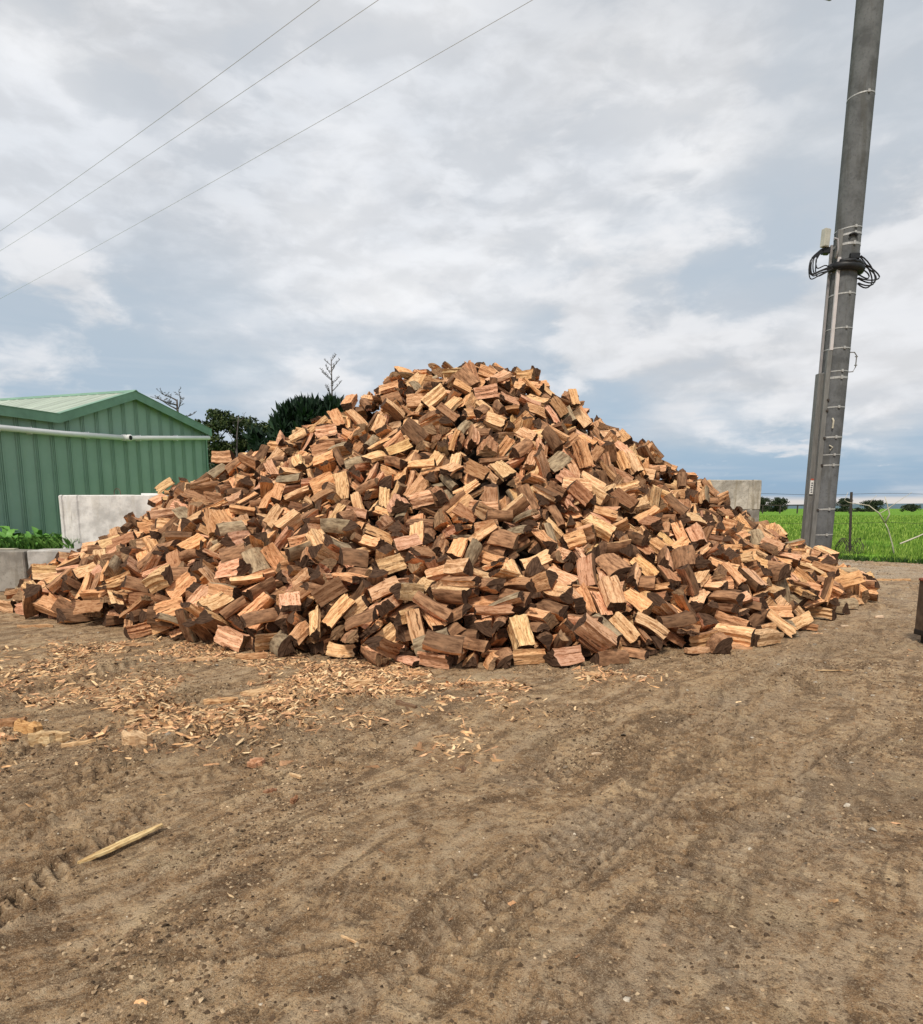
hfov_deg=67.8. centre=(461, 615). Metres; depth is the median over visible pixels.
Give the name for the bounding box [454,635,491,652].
firewood log
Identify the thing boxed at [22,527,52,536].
broadleaf weed
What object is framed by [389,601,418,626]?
firewood log
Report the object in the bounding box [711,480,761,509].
concrete block
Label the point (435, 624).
firewood log
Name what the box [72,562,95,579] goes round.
firewood log
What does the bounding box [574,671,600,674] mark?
wood chip
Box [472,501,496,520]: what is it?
firewood log
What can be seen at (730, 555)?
firewood log
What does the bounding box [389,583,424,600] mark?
firewood log
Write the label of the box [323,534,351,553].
firewood log
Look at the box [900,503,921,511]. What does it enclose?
tree
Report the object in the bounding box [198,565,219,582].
firewood log
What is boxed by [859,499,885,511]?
tree
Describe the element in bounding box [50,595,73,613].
firewood log
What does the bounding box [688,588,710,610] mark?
firewood log
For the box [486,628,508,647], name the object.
firewood log
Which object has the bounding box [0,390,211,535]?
green shed
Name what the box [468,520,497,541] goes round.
firewood log
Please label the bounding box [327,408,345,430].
firewood log
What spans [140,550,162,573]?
firewood log
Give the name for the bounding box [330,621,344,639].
firewood log
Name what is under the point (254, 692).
wood chip
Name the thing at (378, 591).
firewood log
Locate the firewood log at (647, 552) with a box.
[635,545,655,564]
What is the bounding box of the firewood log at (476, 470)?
[464,458,490,479]
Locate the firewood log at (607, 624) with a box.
[593,613,622,647]
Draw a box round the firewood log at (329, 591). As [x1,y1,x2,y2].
[310,576,347,606]
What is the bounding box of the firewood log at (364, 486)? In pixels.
[355,478,378,494]
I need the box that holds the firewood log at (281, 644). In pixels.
[269,630,295,656]
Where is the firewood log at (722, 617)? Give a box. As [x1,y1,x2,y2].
[714,610,750,626]
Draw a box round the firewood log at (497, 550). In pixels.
[482,543,508,556]
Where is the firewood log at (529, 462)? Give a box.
[522,449,536,469]
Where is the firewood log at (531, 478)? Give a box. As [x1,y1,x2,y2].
[521,472,544,484]
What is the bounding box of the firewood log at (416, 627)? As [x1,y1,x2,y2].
[405,607,425,642]
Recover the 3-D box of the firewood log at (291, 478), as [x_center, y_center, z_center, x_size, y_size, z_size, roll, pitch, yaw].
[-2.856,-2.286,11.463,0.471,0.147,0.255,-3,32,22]
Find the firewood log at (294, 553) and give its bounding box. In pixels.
[283,540,310,562]
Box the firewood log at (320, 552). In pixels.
[308,544,338,561]
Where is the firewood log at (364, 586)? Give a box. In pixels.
[350,579,374,600]
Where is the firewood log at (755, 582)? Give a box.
[738,567,767,592]
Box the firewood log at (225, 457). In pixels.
[211,450,235,463]
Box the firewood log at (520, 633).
[507,614,534,649]
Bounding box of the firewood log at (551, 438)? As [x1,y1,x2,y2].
[541,425,563,450]
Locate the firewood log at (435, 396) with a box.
[421,383,447,408]
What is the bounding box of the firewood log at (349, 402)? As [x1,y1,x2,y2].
[340,394,357,410]
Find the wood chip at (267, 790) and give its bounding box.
[263,788,276,793]
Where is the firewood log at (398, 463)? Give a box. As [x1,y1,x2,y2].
[384,456,407,469]
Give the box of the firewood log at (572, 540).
[559,529,586,549]
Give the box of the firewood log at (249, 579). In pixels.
[229,572,264,585]
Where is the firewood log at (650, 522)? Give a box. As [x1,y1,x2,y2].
[638,514,663,530]
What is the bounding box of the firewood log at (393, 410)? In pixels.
[380,398,404,420]
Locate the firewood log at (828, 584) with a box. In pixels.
[819,577,833,606]
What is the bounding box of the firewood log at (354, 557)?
[337,547,368,567]
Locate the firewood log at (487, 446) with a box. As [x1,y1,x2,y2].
[476,435,498,456]
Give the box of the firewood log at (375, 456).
[361,450,386,462]
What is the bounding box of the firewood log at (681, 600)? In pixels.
[671,589,695,616]
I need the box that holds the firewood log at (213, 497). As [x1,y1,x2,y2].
[203,491,226,502]
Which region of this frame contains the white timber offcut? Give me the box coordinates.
[141,493,158,494]
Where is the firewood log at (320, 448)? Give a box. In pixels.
[309,441,334,456]
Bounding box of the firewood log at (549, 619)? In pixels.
[525,607,558,628]
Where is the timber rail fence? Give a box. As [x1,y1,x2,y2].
[760,505,849,513]
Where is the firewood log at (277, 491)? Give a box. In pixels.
[271,482,285,504]
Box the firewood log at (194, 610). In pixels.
[180,602,202,617]
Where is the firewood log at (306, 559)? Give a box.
[300,546,315,567]
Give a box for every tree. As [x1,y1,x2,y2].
[150,388,196,416]
[195,408,247,468]
[208,448,213,467]
[229,412,245,456]
[232,415,270,452]
[242,424,271,451]
[265,393,330,453]
[320,353,340,396]
[322,391,345,412]
[760,497,774,511]
[771,497,789,511]
[836,498,849,511]
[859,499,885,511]
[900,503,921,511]
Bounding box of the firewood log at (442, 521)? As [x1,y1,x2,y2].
[434,508,451,532]
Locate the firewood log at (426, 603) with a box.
[413,590,451,621]
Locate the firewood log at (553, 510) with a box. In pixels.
[547,505,565,529]
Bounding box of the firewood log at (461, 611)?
[446,603,472,623]
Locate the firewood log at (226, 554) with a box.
[219,542,244,562]
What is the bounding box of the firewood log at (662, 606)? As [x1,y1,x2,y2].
[647,592,677,615]
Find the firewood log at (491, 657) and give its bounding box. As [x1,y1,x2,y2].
[483,651,498,669]
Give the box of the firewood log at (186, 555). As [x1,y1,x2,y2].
[178,549,207,561]
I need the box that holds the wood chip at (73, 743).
[61,738,95,747]
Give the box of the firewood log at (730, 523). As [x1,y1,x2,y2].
[722,517,744,531]
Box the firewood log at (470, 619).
[463,613,477,629]
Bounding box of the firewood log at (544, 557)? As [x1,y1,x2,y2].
[520,549,552,570]
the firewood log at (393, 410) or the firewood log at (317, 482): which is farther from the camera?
the firewood log at (393, 410)
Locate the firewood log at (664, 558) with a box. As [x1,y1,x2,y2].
[656,545,672,570]
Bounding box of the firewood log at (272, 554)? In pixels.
[260,542,285,573]
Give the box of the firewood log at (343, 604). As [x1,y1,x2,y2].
[321,593,355,629]
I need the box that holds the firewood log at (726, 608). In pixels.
[715,603,739,613]
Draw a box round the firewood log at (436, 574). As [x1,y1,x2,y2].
[425,565,455,581]
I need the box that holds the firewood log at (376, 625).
[359,619,382,640]
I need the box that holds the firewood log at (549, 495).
[533,484,561,502]
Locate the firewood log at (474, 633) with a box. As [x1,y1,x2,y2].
[457,629,481,638]
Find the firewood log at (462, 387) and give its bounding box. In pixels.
[452,378,471,395]
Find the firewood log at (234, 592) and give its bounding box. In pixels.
[207,582,241,601]
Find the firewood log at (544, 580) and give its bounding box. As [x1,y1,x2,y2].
[530,570,557,592]
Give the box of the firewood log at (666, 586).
[642,582,675,591]
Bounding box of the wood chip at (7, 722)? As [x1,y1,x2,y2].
[0,716,26,726]
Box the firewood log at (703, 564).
[693,559,716,572]
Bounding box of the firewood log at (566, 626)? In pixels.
[553,618,575,641]
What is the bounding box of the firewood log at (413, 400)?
[406,393,426,407]
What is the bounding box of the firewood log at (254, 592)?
[241,576,275,601]
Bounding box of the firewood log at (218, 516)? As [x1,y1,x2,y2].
[210,508,230,525]
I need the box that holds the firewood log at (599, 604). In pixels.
[589,591,612,619]
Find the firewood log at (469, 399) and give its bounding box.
[456,392,477,411]
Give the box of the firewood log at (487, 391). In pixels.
[473,383,498,398]
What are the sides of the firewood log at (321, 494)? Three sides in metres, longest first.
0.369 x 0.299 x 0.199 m
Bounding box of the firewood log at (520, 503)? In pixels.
[502,493,529,521]
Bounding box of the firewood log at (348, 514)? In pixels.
[336,509,356,520]
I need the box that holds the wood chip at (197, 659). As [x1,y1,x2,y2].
[176,657,216,661]
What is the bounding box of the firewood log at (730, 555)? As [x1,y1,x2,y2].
[723,547,741,569]
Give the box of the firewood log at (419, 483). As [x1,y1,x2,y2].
[402,473,428,499]
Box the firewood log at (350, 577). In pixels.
[331,572,367,583]
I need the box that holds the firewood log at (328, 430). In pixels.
[314,423,336,438]
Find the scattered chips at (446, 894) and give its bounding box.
[18,630,912,1022]
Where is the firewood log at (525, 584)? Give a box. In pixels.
[501,577,536,592]
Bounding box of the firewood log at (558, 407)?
[548,396,568,419]
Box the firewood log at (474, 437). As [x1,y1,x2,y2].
[467,424,479,451]
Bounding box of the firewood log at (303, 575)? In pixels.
[291,567,314,586]
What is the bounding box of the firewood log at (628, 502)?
[610,487,639,512]
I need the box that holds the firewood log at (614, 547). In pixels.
[606,539,630,556]
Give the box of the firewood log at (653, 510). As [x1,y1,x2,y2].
[633,505,660,524]
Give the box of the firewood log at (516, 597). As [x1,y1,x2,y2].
[488,591,524,605]
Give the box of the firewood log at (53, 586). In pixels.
[45,568,72,593]
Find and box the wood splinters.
[0,634,687,775]
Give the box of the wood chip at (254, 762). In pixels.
[247,757,264,767]
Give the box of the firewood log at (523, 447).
[509,437,534,458]
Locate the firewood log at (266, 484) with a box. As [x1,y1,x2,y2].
[259,475,272,498]
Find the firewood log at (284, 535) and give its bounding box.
[274,525,294,549]
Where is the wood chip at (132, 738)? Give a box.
[121,730,152,746]
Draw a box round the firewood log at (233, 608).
[219,596,247,619]
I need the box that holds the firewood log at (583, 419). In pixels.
[573,407,591,428]
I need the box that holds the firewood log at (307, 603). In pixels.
[297,594,314,615]
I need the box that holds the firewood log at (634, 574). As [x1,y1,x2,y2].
[626,562,641,586]
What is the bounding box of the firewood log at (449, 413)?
[436,402,459,423]
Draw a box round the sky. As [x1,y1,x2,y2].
[0,0,922,504]
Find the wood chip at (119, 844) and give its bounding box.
[77,823,162,863]
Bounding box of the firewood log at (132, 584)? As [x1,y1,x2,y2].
[120,575,155,593]
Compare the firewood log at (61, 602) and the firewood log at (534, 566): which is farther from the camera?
the firewood log at (61, 602)
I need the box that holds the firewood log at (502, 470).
[490,460,515,481]
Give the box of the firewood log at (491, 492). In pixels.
[484,483,498,509]
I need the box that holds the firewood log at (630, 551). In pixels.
[619,544,641,559]
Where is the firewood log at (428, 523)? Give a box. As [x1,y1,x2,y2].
[405,518,435,530]
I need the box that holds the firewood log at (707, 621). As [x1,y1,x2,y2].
[696,613,718,632]
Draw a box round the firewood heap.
[0,360,879,664]
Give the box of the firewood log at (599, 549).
[586,541,606,563]
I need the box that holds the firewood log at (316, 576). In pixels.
[309,564,325,584]
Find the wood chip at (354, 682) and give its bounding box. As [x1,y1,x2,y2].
[342,678,374,685]
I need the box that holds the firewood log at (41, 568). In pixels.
[27,564,56,577]
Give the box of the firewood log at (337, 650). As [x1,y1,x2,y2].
[326,641,358,657]
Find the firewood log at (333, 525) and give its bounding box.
[320,518,349,533]
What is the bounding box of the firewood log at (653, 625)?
[633,611,669,639]
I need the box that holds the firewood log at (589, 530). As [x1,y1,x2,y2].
[566,523,596,541]
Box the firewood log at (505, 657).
[495,647,512,667]
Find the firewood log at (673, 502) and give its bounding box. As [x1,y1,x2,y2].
[663,493,689,514]
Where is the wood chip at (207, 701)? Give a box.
[203,697,237,704]
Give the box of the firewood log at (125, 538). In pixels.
[111,531,137,546]
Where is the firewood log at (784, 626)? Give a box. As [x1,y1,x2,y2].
[765,609,797,637]
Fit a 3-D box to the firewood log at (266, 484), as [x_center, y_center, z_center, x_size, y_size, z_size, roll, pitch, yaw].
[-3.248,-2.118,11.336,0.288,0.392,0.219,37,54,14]
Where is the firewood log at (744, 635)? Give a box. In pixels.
[713,623,755,646]
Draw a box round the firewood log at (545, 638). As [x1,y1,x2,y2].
[535,631,552,650]
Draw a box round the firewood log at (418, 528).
[409,521,424,544]
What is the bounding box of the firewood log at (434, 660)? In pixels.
[417,651,453,668]
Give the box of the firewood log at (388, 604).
[374,594,404,617]
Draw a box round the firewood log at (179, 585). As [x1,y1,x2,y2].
[165,572,200,598]
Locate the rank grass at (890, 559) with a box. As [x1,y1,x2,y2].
[838,554,922,563]
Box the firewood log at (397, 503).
[386,492,409,513]
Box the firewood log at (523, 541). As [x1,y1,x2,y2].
[503,533,529,556]
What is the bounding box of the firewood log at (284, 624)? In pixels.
[274,611,297,633]
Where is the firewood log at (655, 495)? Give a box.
[647,486,661,509]
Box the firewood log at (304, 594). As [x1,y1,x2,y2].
[285,583,311,604]
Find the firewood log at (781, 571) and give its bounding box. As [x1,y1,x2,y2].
[768,564,790,580]
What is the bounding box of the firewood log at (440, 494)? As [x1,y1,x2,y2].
[430,485,448,503]
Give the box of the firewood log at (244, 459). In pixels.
[238,453,260,469]
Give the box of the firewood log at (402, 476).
[394,467,408,484]
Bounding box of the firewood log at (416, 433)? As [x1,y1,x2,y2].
[400,417,428,445]
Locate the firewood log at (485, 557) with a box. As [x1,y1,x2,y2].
[478,550,509,565]
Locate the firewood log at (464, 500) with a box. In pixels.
[446,493,473,518]
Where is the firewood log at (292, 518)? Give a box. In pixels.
[272,509,303,531]
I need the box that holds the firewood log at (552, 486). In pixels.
[546,480,567,498]
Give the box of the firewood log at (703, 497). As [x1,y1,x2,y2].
[699,485,708,507]
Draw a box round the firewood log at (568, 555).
[557,547,575,563]
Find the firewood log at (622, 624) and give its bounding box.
[609,611,640,643]
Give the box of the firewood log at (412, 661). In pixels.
[394,655,419,666]
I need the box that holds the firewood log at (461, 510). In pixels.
[451,502,477,524]
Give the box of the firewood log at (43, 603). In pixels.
[32,595,56,617]
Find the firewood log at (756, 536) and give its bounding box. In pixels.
[748,529,764,544]
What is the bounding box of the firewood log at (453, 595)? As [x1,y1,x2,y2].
[432,585,471,604]
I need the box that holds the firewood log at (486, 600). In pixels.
[467,595,497,612]
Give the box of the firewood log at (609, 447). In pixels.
[602,441,616,461]
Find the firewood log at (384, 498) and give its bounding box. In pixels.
[379,487,389,508]
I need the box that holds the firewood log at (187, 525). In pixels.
[180,517,196,535]
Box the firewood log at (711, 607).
[696,600,718,614]
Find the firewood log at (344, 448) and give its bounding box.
[327,442,352,455]
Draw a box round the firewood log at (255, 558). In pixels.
[241,547,269,573]
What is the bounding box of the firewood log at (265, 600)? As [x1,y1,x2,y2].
[237,591,275,616]
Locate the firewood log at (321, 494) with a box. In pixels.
[311,488,333,506]
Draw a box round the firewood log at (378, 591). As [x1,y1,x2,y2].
[367,575,398,602]
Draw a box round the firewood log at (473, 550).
[462,538,482,567]
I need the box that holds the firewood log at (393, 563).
[371,553,406,573]
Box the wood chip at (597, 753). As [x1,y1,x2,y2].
[591,752,602,755]
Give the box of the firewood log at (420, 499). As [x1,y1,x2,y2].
[407,490,433,508]
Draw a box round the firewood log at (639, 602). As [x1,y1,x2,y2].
[623,587,652,614]
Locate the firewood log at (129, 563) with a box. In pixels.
[120,556,142,577]
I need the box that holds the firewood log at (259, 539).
[249,532,268,547]
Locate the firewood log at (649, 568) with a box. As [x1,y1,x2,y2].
[629,555,658,581]
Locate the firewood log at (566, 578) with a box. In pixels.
[548,566,577,585]
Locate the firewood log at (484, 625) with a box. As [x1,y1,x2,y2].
[474,616,495,636]
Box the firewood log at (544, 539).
[531,529,557,552]
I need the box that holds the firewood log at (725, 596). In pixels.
[709,590,744,608]
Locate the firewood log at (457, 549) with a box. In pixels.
[446,538,467,559]
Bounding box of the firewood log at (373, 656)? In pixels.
[361,645,388,665]
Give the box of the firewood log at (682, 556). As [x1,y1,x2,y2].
[671,545,695,571]
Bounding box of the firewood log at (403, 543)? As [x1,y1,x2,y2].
[393,533,422,551]
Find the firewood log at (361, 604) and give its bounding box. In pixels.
[342,594,369,619]
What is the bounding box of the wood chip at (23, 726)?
[13,718,42,733]
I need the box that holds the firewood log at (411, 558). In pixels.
[405,551,430,567]
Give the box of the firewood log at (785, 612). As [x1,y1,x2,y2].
[766,605,793,618]
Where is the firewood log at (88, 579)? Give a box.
[74,572,94,599]
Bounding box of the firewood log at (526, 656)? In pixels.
[511,649,545,665]
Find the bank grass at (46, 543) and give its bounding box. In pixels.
[0,532,79,548]
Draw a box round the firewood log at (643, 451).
[636,445,656,463]
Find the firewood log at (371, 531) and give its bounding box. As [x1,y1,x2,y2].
[362,524,392,544]
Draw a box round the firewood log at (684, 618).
[656,610,696,627]
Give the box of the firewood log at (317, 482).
[309,471,334,493]
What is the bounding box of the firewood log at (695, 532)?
[685,522,707,544]
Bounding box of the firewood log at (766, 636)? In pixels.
[753,628,783,646]
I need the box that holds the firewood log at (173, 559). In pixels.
[166,549,181,566]
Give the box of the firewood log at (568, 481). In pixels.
[561,477,591,493]
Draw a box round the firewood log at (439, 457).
[420,451,446,472]
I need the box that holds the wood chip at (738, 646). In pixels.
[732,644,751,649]
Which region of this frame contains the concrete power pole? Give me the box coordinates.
[801,0,883,548]
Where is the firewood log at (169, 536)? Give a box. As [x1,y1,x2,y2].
[164,531,192,542]
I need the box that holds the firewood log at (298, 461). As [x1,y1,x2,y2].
[291,454,306,469]
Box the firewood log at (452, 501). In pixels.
[441,490,465,515]
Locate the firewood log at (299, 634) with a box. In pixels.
[288,620,309,645]
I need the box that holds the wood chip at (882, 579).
[876,578,910,580]
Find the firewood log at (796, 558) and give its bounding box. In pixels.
[772,552,801,566]
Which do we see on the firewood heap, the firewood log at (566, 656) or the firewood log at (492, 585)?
the firewood log at (492, 585)
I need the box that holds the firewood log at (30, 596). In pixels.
[22,588,39,618]
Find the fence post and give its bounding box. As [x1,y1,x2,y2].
[848,492,852,552]
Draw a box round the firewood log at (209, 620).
[194,609,231,633]
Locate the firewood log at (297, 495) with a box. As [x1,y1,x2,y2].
[283,485,312,501]
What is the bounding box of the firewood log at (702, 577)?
[693,570,710,587]
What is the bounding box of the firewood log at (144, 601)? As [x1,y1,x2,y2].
[119,595,152,618]
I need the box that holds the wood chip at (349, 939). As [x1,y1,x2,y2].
[341,935,358,943]
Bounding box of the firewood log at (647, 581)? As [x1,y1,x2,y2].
[623,575,654,587]
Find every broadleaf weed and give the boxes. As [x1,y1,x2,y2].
[0,526,23,537]
[0,529,21,541]
[15,531,33,542]
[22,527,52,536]
[32,532,52,544]
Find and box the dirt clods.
[0,636,922,1023]
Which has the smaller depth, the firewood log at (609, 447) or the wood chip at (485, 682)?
the wood chip at (485, 682)
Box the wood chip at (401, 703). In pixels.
[395,699,416,708]
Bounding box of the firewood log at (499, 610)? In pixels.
[474,603,513,615]
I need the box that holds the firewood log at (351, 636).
[340,630,358,643]
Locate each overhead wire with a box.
[0,0,377,250]
[0,0,531,298]
[2,0,319,229]
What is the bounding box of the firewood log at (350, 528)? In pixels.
[342,519,362,545]
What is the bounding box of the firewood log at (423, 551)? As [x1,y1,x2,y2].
[410,546,437,559]
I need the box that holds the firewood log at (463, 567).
[443,558,472,576]
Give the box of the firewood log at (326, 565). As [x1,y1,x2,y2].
[314,558,336,572]
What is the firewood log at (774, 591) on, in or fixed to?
on the firewood heap
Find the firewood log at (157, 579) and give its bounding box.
[141,564,172,593]
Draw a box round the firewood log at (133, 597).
[128,592,156,605]
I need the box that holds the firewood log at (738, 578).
[721,561,746,588]
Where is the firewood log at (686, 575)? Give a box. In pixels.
[675,563,699,596]
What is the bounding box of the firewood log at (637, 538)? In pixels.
[625,531,649,545]
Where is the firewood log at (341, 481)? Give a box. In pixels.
[332,471,349,499]
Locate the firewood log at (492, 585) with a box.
[475,578,505,593]
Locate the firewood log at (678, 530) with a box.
[671,520,690,544]
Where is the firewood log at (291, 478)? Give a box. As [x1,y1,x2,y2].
[275,472,302,483]
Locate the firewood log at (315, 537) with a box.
[305,528,324,545]
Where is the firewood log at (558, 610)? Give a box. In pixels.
[534,599,568,620]
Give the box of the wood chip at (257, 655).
[235,652,267,658]
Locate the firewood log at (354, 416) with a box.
[344,409,367,424]
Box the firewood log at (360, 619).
[344,608,378,630]
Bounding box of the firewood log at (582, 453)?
[572,438,593,467]
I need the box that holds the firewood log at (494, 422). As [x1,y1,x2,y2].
[483,411,506,432]
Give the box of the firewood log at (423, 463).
[407,458,436,468]
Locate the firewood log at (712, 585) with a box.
[701,579,727,590]
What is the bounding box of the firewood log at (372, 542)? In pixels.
[358,534,387,548]
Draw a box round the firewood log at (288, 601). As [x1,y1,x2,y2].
[279,591,300,611]
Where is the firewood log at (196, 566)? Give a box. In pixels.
[191,559,219,580]
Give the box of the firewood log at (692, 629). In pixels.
[677,624,700,635]
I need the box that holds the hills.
[768,503,922,508]
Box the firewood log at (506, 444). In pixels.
[493,435,514,456]
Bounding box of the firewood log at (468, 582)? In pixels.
[441,576,481,587]
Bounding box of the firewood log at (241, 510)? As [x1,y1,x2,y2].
[229,504,255,515]
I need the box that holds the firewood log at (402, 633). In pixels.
[395,623,426,641]
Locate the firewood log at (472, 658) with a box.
[462,650,479,666]
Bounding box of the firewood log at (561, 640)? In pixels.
[550,630,568,650]
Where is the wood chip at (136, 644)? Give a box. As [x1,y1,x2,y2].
[111,642,153,645]
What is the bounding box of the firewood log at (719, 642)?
[706,632,732,654]
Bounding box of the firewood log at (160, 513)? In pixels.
[146,507,174,519]
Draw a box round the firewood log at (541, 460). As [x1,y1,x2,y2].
[533,448,549,477]
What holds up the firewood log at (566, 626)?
on the firewood heap
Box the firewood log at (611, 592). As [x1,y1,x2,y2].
[597,575,626,610]
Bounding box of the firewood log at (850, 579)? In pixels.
[834,570,865,588]
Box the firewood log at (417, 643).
[412,627,449,655]
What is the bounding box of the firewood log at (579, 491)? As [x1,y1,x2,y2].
[566,479,592,505]
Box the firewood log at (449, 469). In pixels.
[439,462,463,475]
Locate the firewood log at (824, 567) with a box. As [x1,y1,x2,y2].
[812,561,839,576]
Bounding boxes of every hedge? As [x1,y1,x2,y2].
[759,507,785,511]
[835,507,880,511]
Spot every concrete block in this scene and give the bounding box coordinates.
[0,549,38,591]
[27,548,77,567]
[58,488,167,548]
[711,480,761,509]
[743,510,759,521]
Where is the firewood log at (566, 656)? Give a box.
[543,645,584,666]
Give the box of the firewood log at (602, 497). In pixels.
[591,483,611,504]
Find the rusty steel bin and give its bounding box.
[914,578,922,642]
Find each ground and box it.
[0,559,922,1023]
[759,509,922,561]
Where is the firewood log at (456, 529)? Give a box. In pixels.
[442,523,463,538]
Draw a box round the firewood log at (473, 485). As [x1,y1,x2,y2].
[452,479,479,495]
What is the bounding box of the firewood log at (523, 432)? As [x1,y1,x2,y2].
[514,427,537,440]
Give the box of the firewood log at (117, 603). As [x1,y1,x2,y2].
[107,589,123,611]
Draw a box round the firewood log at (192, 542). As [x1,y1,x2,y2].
[176,533,206,551]
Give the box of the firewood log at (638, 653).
[622,646,648,659]
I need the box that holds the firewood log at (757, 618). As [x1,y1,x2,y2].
[747,609,769,627]
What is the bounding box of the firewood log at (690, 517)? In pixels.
[678,512,706,526]
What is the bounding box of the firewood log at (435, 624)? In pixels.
[419,606,447,631]
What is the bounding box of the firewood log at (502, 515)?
[485,510,512,521]
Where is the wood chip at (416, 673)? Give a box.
[406,672,428,674]
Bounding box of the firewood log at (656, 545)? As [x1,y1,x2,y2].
[648,537,673,553]
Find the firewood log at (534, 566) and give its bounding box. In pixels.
[524,556,545,577]
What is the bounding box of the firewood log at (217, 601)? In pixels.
[196,591,233,611]
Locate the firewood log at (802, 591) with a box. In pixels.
[788,584,816,599]
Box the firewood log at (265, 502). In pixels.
[258,490,271,512]
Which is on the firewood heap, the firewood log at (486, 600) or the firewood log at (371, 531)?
the firewood log at (371, 531)
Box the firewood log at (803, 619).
[789,610,813,628]
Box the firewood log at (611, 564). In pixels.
[595,553,631,581]
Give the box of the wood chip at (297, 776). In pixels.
[289,772,301,778]
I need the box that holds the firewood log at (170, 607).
[153,596,183,621]
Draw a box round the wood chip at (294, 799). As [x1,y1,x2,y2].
[290,794,297,803]
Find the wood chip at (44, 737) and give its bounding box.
[28,730,69,746]
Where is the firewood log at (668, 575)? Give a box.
[657,565,680,586]
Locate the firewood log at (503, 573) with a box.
[488,568,520,578]
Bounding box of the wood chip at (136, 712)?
[128,709,145,714]
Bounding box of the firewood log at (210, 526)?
[204,508,217,537]
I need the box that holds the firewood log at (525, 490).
[516,484,538,508]
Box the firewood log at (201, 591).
[186,585,207,606]
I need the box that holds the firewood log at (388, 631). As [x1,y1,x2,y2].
[362,622,398,646]
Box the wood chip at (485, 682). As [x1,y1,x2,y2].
[477,681,496,683]
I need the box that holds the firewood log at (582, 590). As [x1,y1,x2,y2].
[575,582,596,615]
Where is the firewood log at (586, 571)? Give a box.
[576,553,597,586]
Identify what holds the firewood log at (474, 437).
on the firewood heap
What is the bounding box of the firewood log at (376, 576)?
[368,566,388,584]
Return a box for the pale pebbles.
[57,636,917,1005]
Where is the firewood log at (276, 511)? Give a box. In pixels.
[262,503,284,527]
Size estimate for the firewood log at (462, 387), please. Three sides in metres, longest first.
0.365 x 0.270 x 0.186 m
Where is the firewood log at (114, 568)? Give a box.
[103,555,123,577]
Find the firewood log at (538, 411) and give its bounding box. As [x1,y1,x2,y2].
[522,402,545,418]
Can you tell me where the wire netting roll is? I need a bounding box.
[835,538,867,553]
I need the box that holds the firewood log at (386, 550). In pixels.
[375,544,394,559]
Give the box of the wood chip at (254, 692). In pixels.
[240,687,280,695]
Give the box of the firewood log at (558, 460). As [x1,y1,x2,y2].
[548,451,571,473]
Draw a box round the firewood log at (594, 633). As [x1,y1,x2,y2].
[573,613,617,650]
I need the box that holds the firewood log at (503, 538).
[487,528,518,548]
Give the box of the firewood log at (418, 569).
[408,562,426,576]
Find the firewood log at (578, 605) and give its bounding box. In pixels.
[569,588,586,613]
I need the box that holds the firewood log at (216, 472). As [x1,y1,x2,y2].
[207,463,226,480]
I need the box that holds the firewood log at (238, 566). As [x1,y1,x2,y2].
[214,558,250,578]
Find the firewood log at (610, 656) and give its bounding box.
[589,649,628,665]
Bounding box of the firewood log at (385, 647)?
[364,636,403,657]
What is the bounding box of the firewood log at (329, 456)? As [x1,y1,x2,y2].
[312,450,335,466]
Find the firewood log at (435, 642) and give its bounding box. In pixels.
[422,629,463,654]
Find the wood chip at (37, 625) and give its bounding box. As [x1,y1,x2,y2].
[17,624,53,627]
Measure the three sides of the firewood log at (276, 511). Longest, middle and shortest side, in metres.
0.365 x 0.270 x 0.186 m
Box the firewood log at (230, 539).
[219,530,250,546]
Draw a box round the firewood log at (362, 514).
[346,505,368,521]
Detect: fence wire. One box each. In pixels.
[761,493,908,494]
[788,522,922,523]
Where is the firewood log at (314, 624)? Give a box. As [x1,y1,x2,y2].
[309,605,320,638]
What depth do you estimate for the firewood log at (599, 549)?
9.15 m
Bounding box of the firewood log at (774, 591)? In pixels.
[762,584,785,599]
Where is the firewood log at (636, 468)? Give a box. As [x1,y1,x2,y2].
[625,452,643,475]
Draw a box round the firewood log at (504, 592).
[498,588,531,607]
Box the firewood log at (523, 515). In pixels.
[513,509,539,523]
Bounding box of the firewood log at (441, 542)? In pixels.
[432,532,448,556]
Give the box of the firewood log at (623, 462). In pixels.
[616,450,630,471]
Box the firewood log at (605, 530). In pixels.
[581,514,616,541]
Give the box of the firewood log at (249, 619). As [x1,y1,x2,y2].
[240,608,277,627]
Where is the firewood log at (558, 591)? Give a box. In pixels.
[543,580,572,603]
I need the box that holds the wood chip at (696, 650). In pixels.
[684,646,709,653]
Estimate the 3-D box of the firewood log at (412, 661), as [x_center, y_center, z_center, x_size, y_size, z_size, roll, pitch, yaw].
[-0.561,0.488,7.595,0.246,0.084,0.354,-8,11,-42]
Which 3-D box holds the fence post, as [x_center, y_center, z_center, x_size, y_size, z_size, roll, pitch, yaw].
[14.494,-3.298,25.622,0.235,2.601,0.072,0,9,0]
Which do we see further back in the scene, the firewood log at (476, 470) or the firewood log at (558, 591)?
the firewood log at (476, 470)
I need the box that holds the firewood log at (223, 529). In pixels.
[215,520,246,536]
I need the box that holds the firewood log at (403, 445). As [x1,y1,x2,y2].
[385,438,412,455]
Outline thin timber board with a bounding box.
[0,548,18,549]
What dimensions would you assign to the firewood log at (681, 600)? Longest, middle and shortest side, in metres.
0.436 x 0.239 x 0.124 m
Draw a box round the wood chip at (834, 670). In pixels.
[815,669,852,670]
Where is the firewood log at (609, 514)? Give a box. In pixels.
[592,505,617,522]
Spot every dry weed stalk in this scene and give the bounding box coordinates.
[845,492,911,553]
[899,534,922,544]

